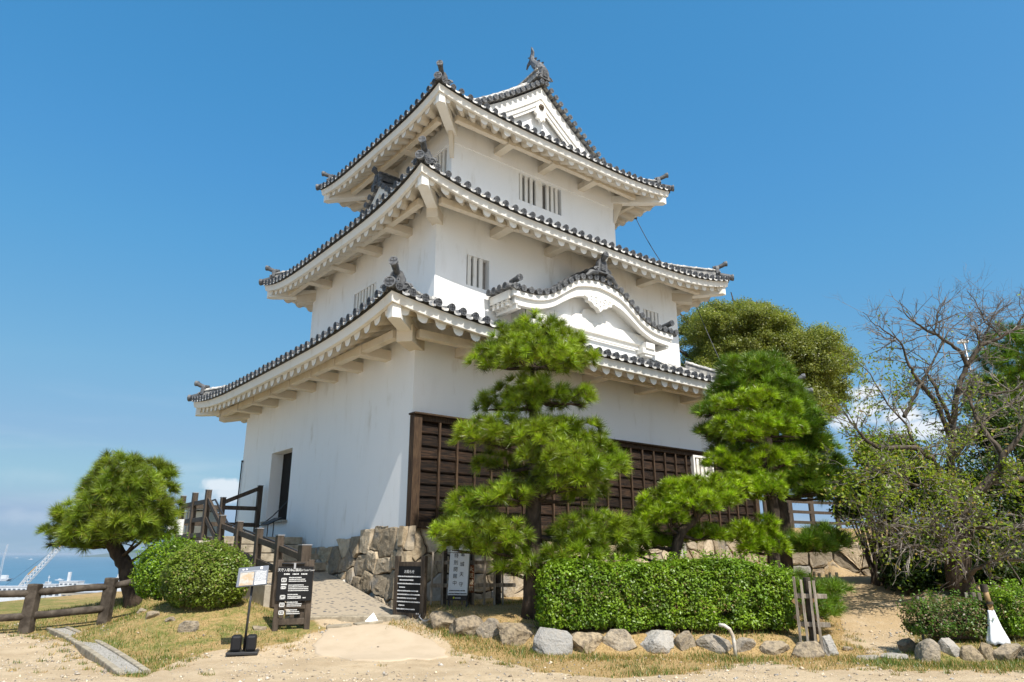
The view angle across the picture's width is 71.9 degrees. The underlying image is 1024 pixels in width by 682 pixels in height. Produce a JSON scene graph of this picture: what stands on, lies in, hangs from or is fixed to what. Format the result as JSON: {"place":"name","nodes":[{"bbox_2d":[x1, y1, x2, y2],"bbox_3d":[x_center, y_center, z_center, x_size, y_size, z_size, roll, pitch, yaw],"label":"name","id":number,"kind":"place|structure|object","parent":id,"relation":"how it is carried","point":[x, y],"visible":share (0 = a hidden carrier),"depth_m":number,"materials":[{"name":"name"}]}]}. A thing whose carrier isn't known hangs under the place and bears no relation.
{"place":"outdoors","nodes":[
{"label":"outdoors","id":0,"kind":"place"},
{"bbox_2d":[0,586,26,601],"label":"harbour building","id":1,"kind":"structure","parent":0,"point":[12,588],"depth_m":944.70,"materials":[{"name":"white"}]},
{"bbox_2d":[4,595,44,600],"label":"harbour building","id":2,"kind":"structure","parent":0,"point":[15,598],"depth_m":734.03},
{"bbox_2d":[43,584,58,587],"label":"harbour building","id":3,"kind":"structure","parent":0,"point":[49,585],"depth_m":993.00,"materials":[{"name":"white"}]},
{"bbox_2d":[45,594,60,597],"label":"harbour building","id":4,"kind":"structure","parent":0,"point":[54,595],"depth_m":753.49,"materials":[{"name":"white"}]},
{"bbox_2d":[59,572,83,586],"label":"harbour building","id":5,"kind":"structure","parent":0,"point":[68,582],"depth_m":984.77,"materials":[{"name":"white"}]},
{"bbox_2d":[0,554,151,585],"bbox_3d":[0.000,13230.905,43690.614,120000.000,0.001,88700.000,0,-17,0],"label":"sea","id":6,"kind":"structure","parent":0,"point":[90,570],"depth_m":3338.61,"materials":[{"name":"liquid"}]},
{"bbox_2d":[0,544,12,580],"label":"floating crane","id":7,"kind":"object","parent":6,"relation":"on","point":[4,578],"visible":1,"depth_m":1802.76,"materials":[{"name":"white metal"}]},
{"bbox_2d":[61,591,101,595],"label":"harbour building","id":8,"kind":"structure","parent":0,"point":[76,593],"depth_m":716.39,"materials":[{"name":"concrete"}]},
{"bbox_2d":[81,550,144,556],"bbox_3d":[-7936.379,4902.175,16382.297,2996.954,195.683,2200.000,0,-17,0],"label":"hills","id":9,"kind":"structure","parent":0,"point":[133,553],"depth_m":15605.18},
{"bbox_2d":[0,528,1023,681],"bbox_3d":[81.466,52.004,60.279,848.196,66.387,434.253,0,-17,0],"label":"ground","id":10,"kind":"structure","parent":0,"point":[868,604],"depth_m":9.43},
{"bbox_2d":[0,577,135,633],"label":"log fence","id":11,"kind":"object","parent":10,"relation":"on","point":[30,614],"visible":0.78,"depth_m":11.85,"materials":[{"name":"brown wood"}]},
{"bbox_2d":[46,626,150,674],"bbox_3d":[-5.959,4.311,9.927,0.335,0.190,5.417,13,-21,-38],"label":"drain channel","id":12,"kind":"object","parent":10,"relation":"on","point":[96,652],"visible":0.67,"depth_m":9.02,"materials":[{"name":"concrete"}]},
{"bbox_2d":[30,446,188,607],"bbox_3d":[-7.713,3.614,13.742,3.277,3.166,2.242,-11,-20,33],"label":"pine tree","id":13,"kind":"object","parent":10,"relation":"on","point":[114,509],"visible":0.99,"depth_m":13.23,"materials":[{"name":"green plant"}]},
{"bbox_2d":[137,608,146,613],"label":"stone","id":14,"kind":"object","parent":10,"relation":"on","point":[140,610],"visible":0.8,"depth_m":11.33,"materials":[{"name":"grey stone"}]},
{"bbox_2d":[145,611,159,619],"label":"stone","id":15,"kind":"object","parent":10,"relation":"on","point":[150,614],"visible":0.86,"depth_m":10.80,"materials":[{"name":"grey stone"}]},
{"bbox_2d":[165,617,175,621],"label":"stone","id":16,"kind":"object","parent":10,"relation":"on","point":[168,619],"visible":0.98,"depth_m":10.60,"materials":[{"name":"grey stone"}]},
{"bbox_2d":[127,532,220,600],"bbox_3d":[-5.752,3.869,12.165,1.537,1.123,1.374,0,-17,0],"label":"round shrub","id":17,"kind":"object","parent":10,"relation":"on","point":[146,571],"visible":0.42,"depth_m":11.77,"materials":[{"name":"green plant"}]},
{"bbox_2d":[167,519,184,543],"bbox_3d":[-7.463,4.889,15.462,0.340,1.918,0.080,0,-17,0],"label":"white notice","id":18,"kind":"object","parent":10,"relation":"on","point":[182,524],"visible":0.12,"depth_m":15.67,"materials":[{"name":"paper"}]},
{"bbox_2d":[177,620,199,632],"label":"stone","id":19,"kind":"object","parent":10,"relation":"on","point":[188,626],"visible":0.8,"depth_m":10.28,"materials":[{"name":"grey stone"}]},
{"bbox_2d":[183,508,218,536],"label":"pale shed","id":20,"kind":"structure","parent":10,"relation":"on","point":[199,513],"depth_m":20.42,"materials":[{"name":"concrete"}]},
{"bbox_2d":[157,534,254,610],"bbox_3d":[-4.923,3.713,11.406,1.499,1.172,1.329,0,-17,0],"label":"round shrub","id":21,"kind":"object","parent":10,"relation":"on","point":[220,582],"visible":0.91,"depth_m":11.04,"materials":[{"name":"green plant"}]},
{"bbox_2d":[176,485,311,617],"bbox_3d":[-4.960,4.071,14.720,1.990,2.736,7.750,13,-21,-37],"label":"wooden railing","id":22,"kind":"object","parent":10,"relation":"on","point":[302,553],"visible":0.68,"depth_m":14.62,"materials":[{"name":"brown wood"}]},
{"bbox_2d":[165,536,326,607],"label":"stone steps","id":23,"kind":"structure","parent":10,"relation":"on","point":[261,595],"depth_m":14.69,"materials":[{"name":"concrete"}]},
{"bbox_2d":[260,517,281,536],"bbox_3d":[-5.599,4.323,16.385,0.327,0.453,0.500,13,-21,-37],"label":"info stand","id":24,"kind":"object","parent":23,"relation":"on","point":[273,520],"visible":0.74,"depth_m":16.36,"materials":[{"name":"metal"}]},
{"bbox_2d":[225,565,268,655],"bbox_3d":[-3.583,3.642,9.607,0.430,1.126,0.300,4,-17,-13],"label":"pole sign","id":25,"kind":"object","parent":10,"relation":"on","point":[252,576],"visible":1,"depth_m":9.61,"materials":[{"name":"metal"}]},
{"bbox_2d":[252,626,266,629],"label":"stone","id":26,"kind":"object","parent":10,"relation":"on","point":[259,628],"visible":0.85,"depth_m":10.44,"materials":[{"name":"beige stone"}]},
{"bbox_2d":[272,560,314,631],"bbox_3d":[-3.285,3.844,10.640,0.544,1.050,0.121,6,-18,-19],"label":"notice board","id":27,"kind":"object","parent":10,"relation":"on","point":[294,581],"visible":0.98,"depth_m":10.62,"materials":[{"name":"brown wood"}]},
{"bbox_2d":[267,571,392,616],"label":"ramp","id":28,"kind":"structure","parent":10,"relation":"on","point":[332,594],"depth_m":12.28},
{"bbox_2d":[326,623,351,628],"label":"kerb slab","id":29,"kind":"structure","parent":10,"relation":"on","point":[339,625],"depth_m":10.69,"materials":[{"name":"stone"}]},
{"bbox_2d":[285,615,406,621],"bbox_3d":[-2.639,4.459,11.284,1.975,0.169,0.170,-1,-17,4],"label":"kerb stone","id":30,"kind":"object","parent":10,"relation":"on","point":[356,618],"visible":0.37,"depth_m":11.20,"materials":[{"name":"grey stone"}]},
{"bbox_2d":[353,619,382,624],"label":"kerb slab","id":31,"kind":"structure","parent":10,"relation":"on","point":[368,622],"depth_m":10.89,"materials":[{"name":"stone"}]},
{"bbox_2d":[366,613,377,621],"bbox_3d":[-2.176,4.295,10.976,0.171,0.130,0.126,14,-22,-39],"label":"folded card","id":32,"kind":"object","parent":31,"relation":"on","point":[372,617],"visible":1,"depth_m":10.99,"materials":[{"name":"white paper"}]},
{"bbox_2d":[312,624,447,661],"bbox_3d":[-1.929,4.187,9.817,1.539,0.289,2.472,16,-23,-42],"label":"sand apron","id":33,"kind":"object","parent":10,"relation":"on","point":[358,642],"visible":0.98,"depth_m":9.82,"materials":[{"name":"beige sand"}]},
{"bbox_2d":[393,556,429,621],"bbox_3d":[-1.527,3.948,11.176,0.974,1.050,0.143,-13,-21,38],"label":"notice board","id":34,"kind":"object","parent":10,"relation":"on","point":[410,591],"visible":0.94,"depth_m":11.24,"materials":[{"name":"brown wood"}]},
{"bbox_2d":[429,611,454,629],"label":"boulder","id":35,"kind":"object","parent":10,"relation":"on","point":[441,619],"visible":0.74,"depth_m":10.60,"materials":[{"name":"stone"}]},
{"bbox_2d":[447,546,470,606],"bbox_3d":[-0.854,3.750,11.412,0.388,1.039,0.081,-5,-18,18],"label":"tall white sign","id":36,"kind":"object","parent":10,"relation":"on","point":[459,578],"visible":0.76,"depth_m":11.37,"materials":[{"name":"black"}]},
{"bbox_2d":[448,615,482,635],"bbox_3d":[-0.677,4.241,10.358,0.526,0.420,0.352,0,-17,0],"label":"boulder","id":37,"kind":"object","parent":10,"relation":"on","point":[467,624],"visible":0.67,"depth_m":10.28,"materials":[{"name":"stone"}]},
{"bbox_2d":[430,549,515,604],"bbox_3d":[-0.648,3.957,11.716,1.416,0.990,0.178,0,-17,0],"label":"stick fence","id":38,"kind":"object","parent":10,"relation":"on","point":[496,584],"visible":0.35,"depth_m":11.65,"materials":[{"name":"brown wood"}]},
{"bbox_2d":[469,565,473,592],"bbox_3d":[-0.672,3.900,11.585,0.098,0.430,0.020,0,-17,0],"label":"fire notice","id":39,"kind":"object","parent":38,"relation":"attached to","point":[471,585],"visible":0.82,"depth_m":11.57,"materials":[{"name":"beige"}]},
{"bbox_2d":[475,618,498,637],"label":"boulder","id":40,"kind":"object","parent":10,"relation":"on","point":[488,627],"visible":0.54,"depth_m":10.22,"materials":[{"name":"stone"}]},
{"bbox_2d":[0,585,1023,678],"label":"grass","id":41,"kind":"structure","parent":10,"relation":"on","point":[848,659],"depth_m":9.28,"materials":[{"name":"plant"}]},
{"bbox_2d":[496,622,536,645],"bbox_3d":[0.132,4.219,10.022,0.718,0.414,0.425,0,-17,0],"label":"boulder","id":42,"kind":"object","parent":10,"relation":"on","point":[516,633],"visible":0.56,"depth_m":9.89,"materials":[{"name":"stone"}]},
{"bbox_2d":[311,526,742,608],"bbox_3d":[-0.516,6.277,19.141,11.659,2.022,10.044,13,-21,-37],"label":"stone foundation","id":43,"kind":"object","parent":10,"relation":"on","point":[364,561],"visible":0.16,"depth_m":13.24,"materials":[{"name":"grey stone"}]},
{"bbox_2d":[187,47,812,547],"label":"castle tower","id":44,"kind":"structure","parent":43,"relation":"on","point":[477,219],"depth_m":17.27,"materials":[{"name":"paint"}]},
{"bbox_2d":[233,460,242,535],"bbox_3d":[-7.765,4.863,19.931,0.060,2.986,0.079,-2,-17,6],"label":"conductor pipe","id":45,"kind":"object","parent":44,"relation":"attached to","point":[238,492],"visible":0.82,"depth_m":20.10,"materials":[{"name":"metal"}]},
{"bbox_2d":[258,501,287,526],"bbox_3d":[-6.083,4.386,17.818,1.770,1.134,0.196,-14,-21,38],"label":"hanging cable","id":46,"kind":"object","parent":44,"relation":"hanging from","point":[273,515],"visible":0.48,"depth_m":17.66,"materials":[{"name":"metal"}]},
{"bbox_2d":[260,452,291,523],"bbox_3d":[-5.815,3.700,17.976,0.465,1.805,1.520,13,-21,-37],"label":"door","id":47,"kind":"structure","parent":44,"relation":"in","point":[285,480],"depth_m":18.39,"materials":[{"name":"brown wood"}]},
{"bbox_2d":[355,283,375,308],"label":"window","id":48,"kind":"structure","parent":44,"relation":"in","point":[361,297],"depth_m":18.77,"materials":[{"name":"paint"}]},
{"bbox_2d":[434,151,446,171],"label":"window","id":49,"kind":"structure","parent":44,"relation":"in","point":[442,158],"depth_m":19.27,"materials":[{"name":"paint"}]},
{"bbox_2d":[466,255,484,289],"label":"window","id":50,"kind":"structure","parent":44,"relation":"in","point":[475,271],"depth_m":16.85,"materials":[{"name":"paint"}]},
{"bbox_2d":[519,174,557,213],"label":"window","id":51,"kind":"structure","parent":44,"relation":"in","point":[531,192],"depth_m":20.70,"materials":[{"name":"paint"}]},
{"bbox_2d":[634,217,659,259],"bbox_3d":[4.510,-3.303,23.241,0.092,2.475,1.532,7,-18,-21],"label":"lightning wire","id":52,"kind":"object","parent":44,"relation":"attached to","point":[646,238],"visible":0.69,"depth_m":23.35,"materials":[{"name":"metal"}]},
{"bbox_2d":[643,309,657,324],"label":"window","id":53,"kind":"structure","parent":44,"relation":"in","point":[653,316],"depth_m":20.70,"materials":[{"name":"paint"}]},
{"bbox_2d":[690,455,713,476],"bbox_3d":[4.919,3.450,18.264,0.830,0.930,0.150,13,-21,-37],"label":"window","id":54,"kind":"structure","parent":44,"relation":"in","point":[694,459],"depth_m":18.15,"materials":[{"name":"paint"}]},
{"bbox_2d":[697,308,720,360],"bbox_3d":[6.003,-0.055,21.224,0.095,2.793,1.478,5,-18,-17],"label":"lightning wire","id":55,"kind":"object","parent":44,"relation":"attached to","point":[707,333],"visible":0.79,"depth_m":21.41,"materials":[{"name":"metal"}]},
{"bbox_2d":[426,306,650,619],"bbox_3d":[0.419,1.866,11.311,3.178,5.093,2.429,11,-20,-33],"label":"pine tree","id":56,"kind":"object","parent":10,"relation":"on","point":[525,342],"visible":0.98,"depth_m":10.94,"materials":[{"name":"green plant"}]},
{"bbox_2d":[532,627,572,654],"bbox_3d":[0.554,4.119,9.534,0.524,0.477,0.343,-12,-20,34],"label":"boulder","id":57,"kind":"object","parent":10,"relation":"on","point":[552,640],"visible":0.79,"depth_m":9.48,"materials":[{"name":"stone"}]},
{"bbox_2d":[571,632,603,653],"bbox_3d":[0.975,4.140,9.569,0.500,0.385,0.344,-9,-19,27],"label":"boulder","id":58,"kind":"object","parent":10,"relation":"on","point":[589,641],"visible":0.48,"depth_m":9.50,"materials":[{"name":"stone"}]},
{"bbox_2d":[602,629,636,651],"bbox_3d":[1.481,4.120,9.651,0.513,0.365,0.357,0,-17,0],"label":"boulder","id":59,"kind":"object","parent":10,"relation":"on","point":[621,640],"visible":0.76,"depth_m":9.54,"materials":[{"name":"stone"}]},
{"bbox_2d":[640,630,674,653],"bbox_3d":[1.987,4.121,9.573,0.527,0.377,0.363,0,-17,0],"label":"boulder","id":60,"kind":"object","parent":10,"relation":"on","point":[656,641],"visible":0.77,"depth_m":9.48,"materials":[{"name":"stone"}]},
{"bbox_2d":[533,549,800,632],"bbox_3d":[2.186,3.605,10.260,3.772,1.133,1.124,0,-17,0],"label":"clipped hedge","id":61,"kind":"object","parent":10,"relation":"on","point":[770,594],"visible":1,"depth_m":9.84,"materials":[{"name":"green plant"}]},
{"bbox_2d":[674,631,695,650],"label":"boulder","id":62,"kind":"object","parent":10,"relation":"on","point":[684,640],"visible":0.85,"depth_m":9.51,"materials":[{"name":"stone"}]},
{"bbox_2d":[618,468,753,608],"bbox_3d":[2.922,3.258,11.526,2.100,2.379,1.770,12,-20,-34],"label":"pine tree","id":63,"kind":"object","parent":10,"relation":"on","point":[699,495],"visible":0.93,"depth_m":11.45,"materials":[{"name":"green plant"}]},
{"bbox_2d":[696,633,731,653],"bbox_3d":[2.716,4.140,9.572,0.474,0.336,0.330,0,-17,0],"label":"boulder","id":64,"kind":"object","parent":10,"relation":"on","point":[713,642],"visible":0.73,"depth_m":9.47,"materials":[{"name":"stone"}]},
{"bbox_2d":[718,623,736,656],"bbox_3d":[2.865,3.992,9.370,0.210,0.464,0.064,-6,-18,18],"label":"bent pipe","id":65,"kind":"object","parent":10,"relation":"on","point":[728,628],"visible":0.9,"depth_m":9.36,"materials":[{"name":"grey metal"}]},
{"bbox_2d":[731,637,755,652],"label":"boulder","id":66,"kind":"object","parent":10,"relation":"on","point":[743,644],"visible":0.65,"depth_m":9.46,"materials":[{"name":"stone"}]},
{"bbox_2d":[696,381,812,567],"bbox_3d":[4.339,2.700,12.349,2.184,4.172,1.319,0,-17,0],"label":"pine tree","id":67,"kind":"object","parent":10,"relation":"on","point":[759,421],"visible":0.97,"depth_m":12.37,"materials":[{"name":"green plant"}]},
{"bbox_2d":[678,292,863,496],"bbox_3d":[11.552,3.314,31.183,9.709,12.088,6.034,0,-17,0],"label":"camphor tree","id":68,"kind":"object","parent":10,"relation":"on","point":[744,325],"visible":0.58,"depth_m":30.36,"materials":[{"name":"green plant"}]},
{"bbox_2d":[689,347,858,574],"bbox_3d":[5.050,2.520,13.580,3.070,5.011,2.031,-7,-18,22],"label":"pine tree","id":69,"kind":"object","parent":10,"relation":"on","point":[803,480],"visible":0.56,"depth_m":13.46,"materials":[{"name":"green plant"}]},
{"bbox_2d":[759,641,789,654],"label":"boulder","id":70,"kind":"object","parent":10,"relation":"on","point":[773,647],"visible":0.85,"depth_m":9.42,"materials":[{"name":"stone"}]},
{"bbox_2d":[791,641,824,658],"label":"boulder","id":71,"kind":"object","parent":10,"relation":"on","point":[807,649],"visible":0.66,"depth_m":9.22,"materials":[{"name":"stone"}]},
{"bbox_2d":[791,577,830,650],"bbox_3d":[4.048,3.729,9.572,0.466,1.019,0.177,-7,-18,23],"label":"stick fence","id":72,"kind":"object","parent":10,"relation":"on","point":[811,625],"visible":0.77,"depth_m":9.55,"materials":[{"name":"grey wood"}]},
{"bbox_2d":[744,542,888,575],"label":"retaining wall","id":73,"kind":"structure","parent":10,"relation":"on","point":[847,559],"depth_m":17.41,"materials":[{"name":"stone"}]},
{"bbox_2d":[762,497,928,527],"bbox_3d":[11.515,6.004,23.547,8.124,1.441,0.283,8,-18,-25],"label":"terrace railing","id":74,"kind":"object","parent":73,"relation":"on","point":[811,512],"visible":0.13,"depth_m":22.66,"materials":[{"name":"grey wood"}]},
{"bbox_2d":[784,565,858,633],"bbox_3d":[4.749,4.041,10.946,1.477,1.230,1.321,0,-17,0],"label":"leafy shrub","id":75,"kind":"object","parent":10,"relation":"on","point":[833,588],"visible":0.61,"depth_m":10.85,"materials":[{"name":"green plant"}]},
{"bbox_2d":[811,571,840,602],"bbox_3d":[5.345,4.493,12.832,1.379,0.610,0.127,0,-17,0],"label":"stick fence","id":76,"kind":"object","parent":10,"relation":"on","point":[826,575],"visible":0.1,"depth_m":12.87,"materials":[{"name":"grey wood"}]},
{"bbox_2d":[819,634,838,655],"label":"boulder","id":77,"kind":"object","parent":10,"relation":"on","point":[829,646],"visible":0.56,"depth_m":9.34,"materials":[{"name":"stone"}]},
{"bbox_2d":[842,646,852,650],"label":"stone","id":78,"kind":"object","parent":10,"relation":"on","point":[847,647],"visible":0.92,"depth_m":9.78,"materials":[{"name":"beige stone"}]},
{"bbox_2d":[856,655,879,659],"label":"stone","id":79,"kind":"object","parent":10,"relation":"on","point":[866,656],"visible":0.56,"depth_m":9.03,"materials":[{"name":"grey stone"}]},
{"bbox_2d":[826,466,912,585],"bbox_3d":[7.463,3.891,14.753,1.540,2.474,1.991,0,-17,0],"label":"leafy shrub","id":80,"kind":"object","parent":10,"relation":"on","point":[870,563],"visible":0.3,"depth_m":14.57,"materials":[{"name":"green plant"}]},
{"bbox_2d":[847,429,929,580],"bbox_3d":[8.260,3.542,15.255,1.541,3.352,1.766,0,-17,0],"label":"leafy shrub","id":81,"kind":"object","parent":10,"relation":"on","point":[864,448],"visible":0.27,"depth_m":15.30,"materials":[{"name":"green plant"}]},
{"bbox_2d":[880,652,907,659],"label":"stone","id":82,"kind":"object","parent":10,"relation":"on","point":[894,654],"visible":0.57,"depth_m":9.12,"materials":[{"name":"grey stone"}]},
{"bbox_2d":[897,638,915,652],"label":"boulder","id":83,"kind":"object","parent":10,"relation":"on","point":[907,644],"visible":0.63,"depth_m":9.61,"materials":[{"name":"stone"}]},
{"bbox_2d":[882,527,944,563],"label":"leafy shrub","id":84,"kind":"object","parent":10,"relation":"on","point":[918,541],"visible":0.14,"depth_m":14.49,"materials":[{"name":"green plant"}]},
{"bbox_2d":[815,262,1023,596],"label":"cherry tree","id":85,"kind":"object","parent":10,"relation":"on","point":[957,557],"visible":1,"depth_m":12.98,"materials":[{"name":"green plant"}]},
{"bbox_2d":[876,549,973,592],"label":"leafy shrub","id":86,"kind":"object","parent":10,"relation":"on","point":[921,579],"visible":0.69,"depth_m":13.37,"materials":[{"name":"green plant"}]},
{"bbox_2d":[915,638,940,661],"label":"boulder","id":87,"kind":"object","parent":10,"relation":"on","point":[926,649],"visible":0.59,"depth_m":8.95,"materials":[{"name":"stone"}]},
{"bbox_2d":[889,443,969,539],"bbox_3d":[9.035,3.589,15.332,1.866,2.906,2.192,-14,-22,40],"label":"leafy shrub","id":88,"kind":"object","parent":10,"relation":"on","point":[916,492],"visible":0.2,"depth_m":15.06,"materials":[{"name":"green plant"}]},
{"bbox_2d":[895,588,999,638],"bbox_3d":[5.886,3.684,9.591,1.234,0.646,0.722,0,-17,0],"label":"sparse shrub","id":89,"kind":"object","parent":10,"relation":"on","point":[965,623],"visible":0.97,"depth_m":9.39,"materials":[{"name":"green plant"}]},
{"bbox_2d":[938,637,959,656],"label":"boulder","id":90,"kind":"object","parent":10,"relation":"on","point":[948,645],"visible":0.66,"depth_m":9.06,"materials":[{"name":"stone"}]},
{"bbox_2d":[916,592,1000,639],"bbox_3d":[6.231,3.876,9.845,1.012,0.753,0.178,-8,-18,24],"label":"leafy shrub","id":91,"kind":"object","parent":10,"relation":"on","point":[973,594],"visible":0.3,"depth_m":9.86,"materials":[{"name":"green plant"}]},
{"bbox_2d":[960,645,984,662],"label":"boulder","id":92,"kind":"object","parent":10,"relation":"on","point":[970,652],"visible":0.65,"depth_m":8.98,"materials":[{"name":"stone"}]},
{"bbox_2d":[928,453,1023,531],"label":"leafy shrub","id":93,"kind":"object","parent":10,"relation":"on","point":[980,474],"visible":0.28,"depth_m":15.35,"materials":[{"name":"green plant"}]},
{"bbox_2d":[957,340,998,516],"bbox_3d":[25.307,5.325,38.083,0.635,11.372,0.240,0,-17,0],"label":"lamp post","id":94,"kind":"object","parent":10,"relation":"on","point":[960,342],"visible":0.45,"depth_m":39.55,"materials":[{"name":"metal"}]},
{"bbox_2d":[935,522,1022,553],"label":"leafy shrub","id":95,"kind":"object","parent":10,"relation":"on","point":[983,536],"visible":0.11,"depth_m":14.83,"materials":[{"name":"green plant"}]},
{"bbox_2d":[978,642,994,660],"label":"boulder","id":96,"kind":"object","parent":10,"relation":"on","point":[985,650],"visible":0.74,"depth_m":9.00,"materials":[{"name":"stone"}]},
{"bbox_2d":[956,400,1023,522],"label":"leafy shrub","id":97,"kind":"object","parent":10,"relation":"on","point":[995,422],"visible":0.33,"depth_m":16.99,"materials":[{"name":"green plant"}]},
{"bbox_2d":[957,316,1023,526],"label":"pine tree","id":98,"kind":"object","parent":10,"relation":"on","point":[1011,372],"visible":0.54,"depth_m":24.51,"materials":[{"name":"green plant"}]},
{"bbox_2d":[979,584,1010,644],"bbox_3d":[6.340,3.598,9.306,0.302,0.742,0.187,0,-17,0],"label":"broom","id":99,"kind":"object","parent":10,"relation":"on","point":[996,634],"visible":0.98,"depth_m":9.24,"materials":[{"name":"white fabric"}]},
{"bbox_2d":[969,577,1023,636],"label":"clipped hedge","id":100,"kind":"object","parent":10,"relation":"on","point":[1011,621],"visible":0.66,"depth_m":9.55,"materials":[{"name":"green plant"}]},
{"bbox_2d":[969,540,1023,585],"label":"leafy shrub","id":101,"kind":"object","parent":10,"relation":"on","point":[1003,573],"visible":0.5,"depth_m":13.38,"materials":[{"name":"green plant"}]},
{"bbox_2d":[986,534,1023,553],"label":"leafy shrub","id":102,"kind":"object","parent":10,"relation":"on","point":[1011,541],"visible":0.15,"depth_m":14.19,"materials":[{"name":"green plant"}]},
{"bbox_2d":[992,643,1021,661],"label":"boulder","id":103,"kind":"object","parent":10,"relation":"on","point":[1008,651],"visible":0.7,"depth_m":8.96,"materials":[{"name":"stone"}]},
{"bbox_2d":[994,419,1023,521],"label":"leafy shrub","id":104,"kind":"object","parent":10,"relation":"on","point":[1020,448],"visible":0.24,"depth_m":15.87,"materials":[{"name":"green plant"}]},
{"bbox_2d":[1017,646,1023,661],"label":"boulder","id":105,"kind":"object","parent":10,"relation":"on","point":[1020,654],"visible":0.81,"depth_m":8.89,"materials":[{"name":"stone"}]},
{"bbox_2d":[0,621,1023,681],"bbox_3d":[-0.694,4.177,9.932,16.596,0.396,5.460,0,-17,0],"label":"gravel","id":106,"kind":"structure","parent":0,"point":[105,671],"depth_m":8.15,"materials":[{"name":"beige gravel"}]},
{"bbox_2d":[0,0,1023,553],"label":"sky","id":107,"kind":"structure","parent":0,"point":[156,156],"materials":[{"name":"blue"}]},
{"bbox_2d":[527,615,538,629],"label":"leafy sprig","id":108,"kind":"object","parent":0,"point":[534,623],"visible":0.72,"depth_m":9.96,"materials":[{"name":"green plant"}]},
{"label":"town ground","id":109,"kind":"structure","parent":0,"visible":0},
{"bbox_2d":[6,546,62,585],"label":"harbour crane","id":110,"kind":"object","parent":109,"relation":"on","point":[33,571],"visible":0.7,"depth_m":1065.33,"materials":[{"name":"white metal"}]}
]}

